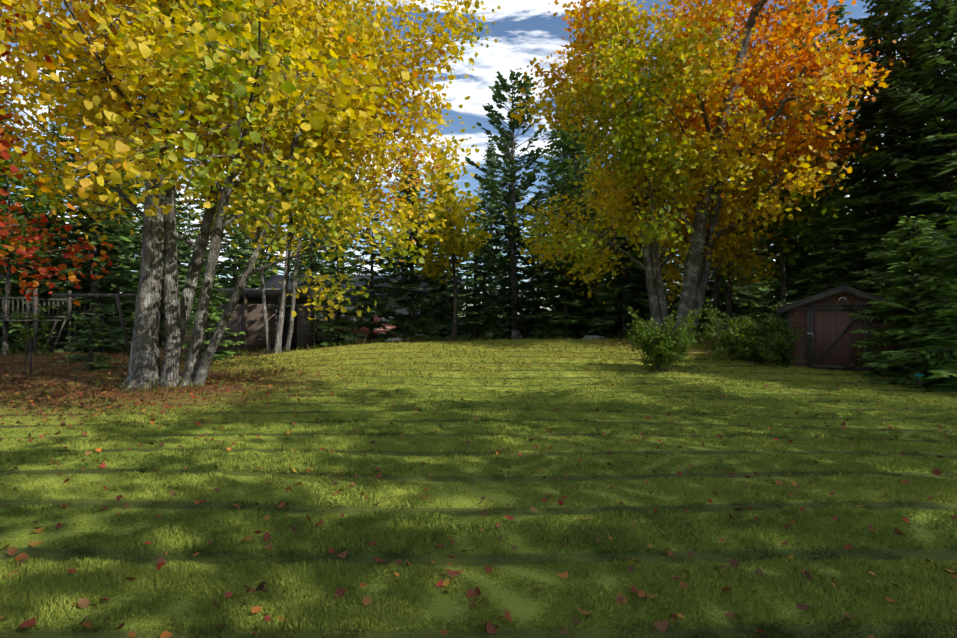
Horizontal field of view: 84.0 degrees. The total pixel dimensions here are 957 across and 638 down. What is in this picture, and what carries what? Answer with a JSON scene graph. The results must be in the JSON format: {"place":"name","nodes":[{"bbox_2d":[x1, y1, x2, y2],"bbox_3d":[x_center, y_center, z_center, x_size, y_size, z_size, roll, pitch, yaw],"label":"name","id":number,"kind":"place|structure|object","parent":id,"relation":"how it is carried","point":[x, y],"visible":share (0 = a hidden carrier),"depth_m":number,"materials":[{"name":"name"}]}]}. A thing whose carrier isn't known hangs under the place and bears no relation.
{"place":"outdoors","nodes":[
{"label":"outdoors","id":0,"kind":"place"},
{"bbox_2d":[0,0,954,316],"label":"sky","id":1,"kind":"structure","parent":0,"point":[525,29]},
{"bbox_2d":[0,321,956,637],"bbox_3d":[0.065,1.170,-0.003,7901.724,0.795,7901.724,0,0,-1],"label":"ground","id":2,"kind":"structure","parent":0,"point":[508,601],"depth_m":4.23,"materials":[{"name":"green plant"}]},
{"bbox_2d":[10,310,56,375],"bbox_3d":[-11.768,0.646,14.130,0.983,1.775,0.946,0,0,-33],"label":"sapling stem","id":3,"kind":"object","parent":2,"relation":"on","point":[24,332],"visible":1,"depth_m":13.97,"materials":[{"name":"brown plant"}]},
{"bbox_2d":[0,139,74,354],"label":"tree","id":4,"kind":"object","parent":2,"relation":"on","point":[18,216],"visible":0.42,"depth_m":21.93,"materials":[{"name":"red plant"}]},
{"bbox_2d":[0,3,113,305],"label":"red maple wood","id":5,"kind":"object","parent":2,"relation":"on","point":[4,147],"visible":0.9,"depth_m":9.36,"materials":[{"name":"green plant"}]},
{"bbox_2d":[0,288,135,355],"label":"play set","id":6,"kind":"object","parent":2,"relation":"on","point":[35,300],"visible":0.75,"depth_m":22.03,"materials":[{"name":"brown wood"}]},
{"bbox_2d":[0,0,500,390],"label":"maple wood","id":7,"kind":"object","parent":2,"relation":"on","point":[189,58],"visible":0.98,"depth_m":10.63,"materials":[{"name":"yellow plant"}]},
{"bbox_2d":[182,289,334,351],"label":"wood shed","id":8,"kind":"structure","parent":2,"relation":"on","point":[254,338],"depth_m":24.44,"materials":[{"name":"grey"}]},
{"bbox_2d":[188,1,388,353],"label":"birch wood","id":9,"kind":"object","parent":2,"relation":"on","point":[294,222],"visible":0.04,"depth_m":20.03,"materials":[{"name":"yellow plant"}]},
{"bbox_2d":[317,316,399,340],"bbox_3d":[-6.876,0.612,30.835,4.600,1.550,1.940,0,0,-1],"label":"car","id":10,"kind":"object","parent":2,"relation":"on","point":[379,331],"visible":0.15,"depth_m":29.94,"materials":[{"name":"red paint"}]},
{"bbox_2d":[259,275,461,339],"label":"house","id":11,"kind":"structure","parent":2,"relation":"on","point":[271,281],"depth_m":37.11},
{"bbox_2d":[0,334,723,402],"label":"edge growth","id":12,"kind":"object","parent":2,"relation":"on","point":[158,391],"visible":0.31,"depth_m":17.34,"materials":[{"name":"green plant"}]},
{"bbox_2d":[397,164,494,339],"bbox_3d":[-1.489,-2.908,24.235,4.387,8.163,4.707,0,0,13],"label":"tree","id":13,"kind":"object","parent":2,"relation":"on","point":[458,238],"visible":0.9,"depth_m":23.98,"materials":[{"name":"yellow plant"}]},
{"bbox_2d":[0,0,956,393],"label":"conifer wood","id":14,"kind":"object","parent":2,"relation":"on","point":[888,232],"visible":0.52,"depth_m":23.96,"materials":[{"name":"green plant"}]},
{"bbox_2d":[0,338,956,637],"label":"fallen leaves","id":15,"kind":"object","parent":2,"relation":"on","point":[366,600],"visible":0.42,"depth_m":4.65,"materials":[{"name":"brown plant"}]},
{"bbox_2d":[385,335,607,341],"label":"rocks","id":16,"kind":"object","parent":2,"relation":"on","point":[590,337],"visible":0.38,"depth_m":23.74,"materials":[{"name":"stone"}]},
{"bbox_2d":[512,331,520,339],"bbox_3d":[1.926,0.959,27.058,0.984,0.740,0.939,0,0,-1],"label":"stump","id":17,"kind":"object","parent":2,"relation":"on","point":[515,334],"visible":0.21,"depth_m":26.83,"materials":[{"name":"wood"}]},
{"bbox_2d":[574,158,643,331],"bbox_3d":[6.745,-3.397,27.008,4.370,9.605,4.111,0,0,-32],"label":"tree","id":18,"kind":"object","parent":2,"relation":"on","point":[589,195],"visible":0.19,"depth_m":26.83,"materials":[{"name":"green plant"}]},
{"bbox_2d":[623,305,701,372],"bbox_3d":[4.638,0.524,13.501,1.858,1.738,1.815,0,0,29],"label":"shrub","id":19,"kind":"object","parent":2,"relation":"on","point":[661,349],"visible":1,"depth_m":13.17,"materials":[{"name":"green plant"}]},
{"bbox_2d":[501,0,952,342],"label":"maple wood","id":20,"kind":"object","parent":2,"relation":"on","point":[675,157],"visible":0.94,"depth_m":16.57,"materials":[{"name":"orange plant"}]},
{"bbox_2d":[629,12,829,340],"bbox_3d":[9.428,-5.408,21.785,7.735,12.884,6.024,0,0,45],"label":"maple wood","id":21,"kind":"object","parent":2,"relation":"on","point":[716,301],"visible":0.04,"depth_m":20.52,"materials":[{"name":"yellow plant"}]},
{"bbox_2d":[681,299,805,367],"bbox_3d":[7.316,0.485,14.615,3.238,2.075,2.443,0,0,25],"label":"shrub","id":22,"kind":"object","parent":2,"relation":"on","point":[750,342],"visible":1,"depth_m":14.12,"materials":[{"name":"green plant"}]},
{"bbox_2d":[734,126,843,339],"bbox_3d":[11.390,-3.433,19.565,4.480,8.806,4.539,0,0,-1],"label":"tree","id":23,"kind":"object","parent":2,"relation":"on","point":[795,228],"visible":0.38,"depth_m":19.55,"materials":[{"name":"yellow plant"}]},
{"bbox_2d":[777,284,916,375],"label":"shed","id":24,"kind":"structure","parent":2,"relation":"on","point":[826,322],"depth_m":13.41,"materials":[{"name":"brown wood"}]},
{"bbox_2d":[914,373,927,387],"bbox_3d":[9.746,1.380,11.686,0.285,0.375,0.214,0,0,-1],"label":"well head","id":25,"kind":"object","parent":2,"relation":"on","point":[919,375],"visible":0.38,"depth_m":11.63}
]}

